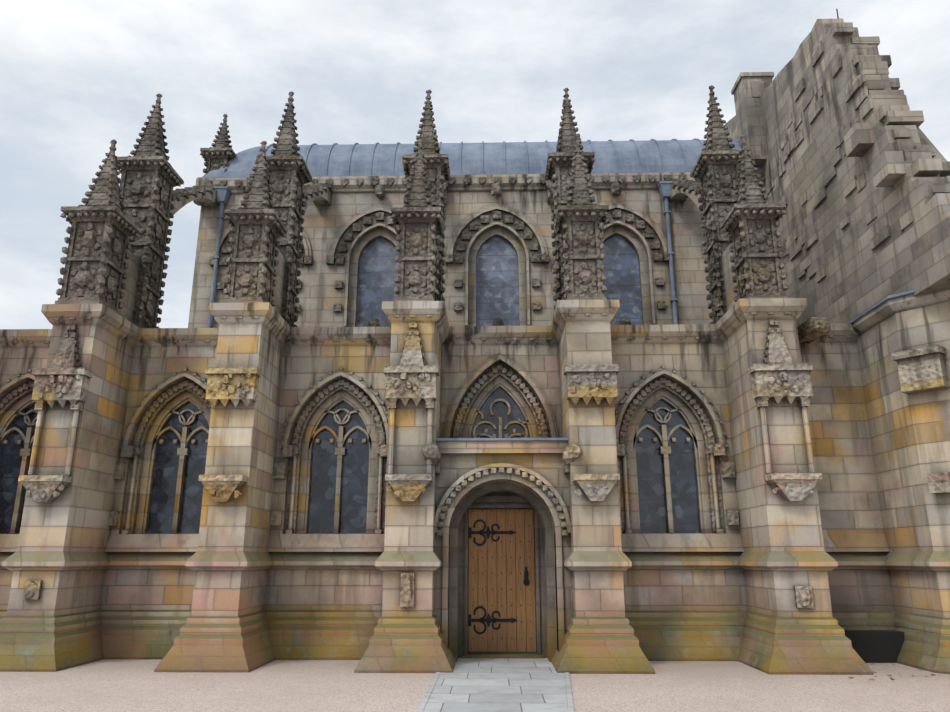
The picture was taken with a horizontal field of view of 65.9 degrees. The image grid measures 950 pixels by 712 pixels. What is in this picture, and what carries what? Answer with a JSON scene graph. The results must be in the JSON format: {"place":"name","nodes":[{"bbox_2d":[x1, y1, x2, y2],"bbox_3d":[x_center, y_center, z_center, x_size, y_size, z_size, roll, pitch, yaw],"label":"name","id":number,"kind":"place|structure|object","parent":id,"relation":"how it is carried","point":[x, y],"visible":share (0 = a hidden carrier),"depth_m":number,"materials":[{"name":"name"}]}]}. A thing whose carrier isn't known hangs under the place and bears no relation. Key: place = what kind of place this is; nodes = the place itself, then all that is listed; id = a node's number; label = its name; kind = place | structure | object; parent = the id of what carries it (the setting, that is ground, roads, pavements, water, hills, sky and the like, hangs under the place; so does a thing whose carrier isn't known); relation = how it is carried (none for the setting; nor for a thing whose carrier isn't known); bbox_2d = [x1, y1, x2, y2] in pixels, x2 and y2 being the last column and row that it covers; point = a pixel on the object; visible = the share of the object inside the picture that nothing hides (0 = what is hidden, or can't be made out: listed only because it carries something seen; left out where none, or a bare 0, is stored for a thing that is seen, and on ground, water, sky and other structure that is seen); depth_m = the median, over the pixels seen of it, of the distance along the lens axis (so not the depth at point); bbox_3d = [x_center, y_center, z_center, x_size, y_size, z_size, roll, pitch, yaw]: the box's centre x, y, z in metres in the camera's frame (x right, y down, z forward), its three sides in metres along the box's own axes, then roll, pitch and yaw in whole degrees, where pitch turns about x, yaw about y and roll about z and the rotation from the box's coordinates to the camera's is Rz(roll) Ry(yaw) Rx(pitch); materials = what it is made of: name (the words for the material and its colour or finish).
{"place":"outdoors","nodes":[
{"label":"outdoors","id":0,"kind":"place"},
{"bbox_2d":[0,659,949,711],"bbox_3d":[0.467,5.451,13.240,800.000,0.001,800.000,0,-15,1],"label":"ground","id":1,"kind":"structure","parent":0,"point":[122,685],"depth_m":9.98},
{"bbox_2d":[0,171,949,674],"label":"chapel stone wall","id":2,"kind":"structure","parent":1,"relation":"on","point":[238,585],"depth_m":13.46,"materials":[{"name":"beige stone"}]},
{"bbox_2d":[0,387,699,533],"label":"lower arched windows","id":3,"kind":"structure","parent":2,"relation":"attached to","point":[651,496],"depth_m":14.52,"materials":[{"name":"glass"}]},
{"bbox_2d":[0,85,949,607],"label":"carved stone ornament","id":4,"kind":"object","parent":2,"relation":"attached to","point":[114,217],"visible":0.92,"depth_m":14.21,"materials":[{"name":"stone"}]},
{"bbox_2d":[356,235,642,326],"bbox_3d":[-0.947,-1.994,19.745,10.720,2.650,0.020,0,-15,1],"label":"clerestory glass","id":5,"kind":"object","parent":2,"relation":"attached to","point":[497,283],"visible":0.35,"depth_m":19.70,"materials":[{"name":"glass"}]},
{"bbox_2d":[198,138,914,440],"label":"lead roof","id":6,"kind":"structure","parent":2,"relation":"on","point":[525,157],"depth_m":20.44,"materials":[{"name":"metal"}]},
{"bbox_2d":[724,18,949,323],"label":"wall","id":7,"kind":"structure","parent":2,"relation":"on","point":[851,160],"depth_m":15.40,"materials":[{"name":"grey stone"}]},
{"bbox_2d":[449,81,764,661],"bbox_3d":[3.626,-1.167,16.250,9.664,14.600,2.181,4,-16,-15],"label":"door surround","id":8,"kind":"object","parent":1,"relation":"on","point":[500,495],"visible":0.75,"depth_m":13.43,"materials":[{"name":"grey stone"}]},
{"bbox_2d":[468,509,535,651],"bbox_3d":[0.504,4.228,13.923,1.252,2.580,0.070,0,-15,1],"label":"door","id":9,"kind":"structure","parent":8,"relation":"attached to","point":[504,565],"depth_m":13.88,"materials":[{"name":"brown wood"}]},
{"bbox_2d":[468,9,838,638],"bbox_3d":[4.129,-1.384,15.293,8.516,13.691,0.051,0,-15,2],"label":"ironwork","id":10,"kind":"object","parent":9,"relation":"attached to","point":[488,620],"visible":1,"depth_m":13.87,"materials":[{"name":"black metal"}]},
{"bbox_2d":[827,569,894,610],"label":"bay wall","id":11,"kind":"structure","parent":1,"relation":"on","point":[860,589],"depth_m":13.40,"materials":[{"name":"beige stone"}]},
{"bbox_2d":[844,630,904,662],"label":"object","id":12,"kind":"object","parent":1,"relation":"on","point":[876,646],"visible":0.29,"depth_m":12.67,"materials":[{"name":"black"}]},
{"bbox_2d":[849,664,940,679],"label":"leaves","id":13,"kind":"object","parent":1,"relation":"on","point":[891,675],"visible":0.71,"depth_m":11.27,"materials":[{"name":"brown plant"}]},
{"bbox_2d":[0,0,949,328],"label":"sky","id":14,"kind":"structure","parent":0,"point":[77,77],"materials":[{"name":"grey"}]},
{"bbox_2d":[416,658,573,711],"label":"path","id":15,"kind":"structure","parent":0,"point":[503,685],"depth_m":10.06,"materials":[{"name":"grey stone"}]}
]}

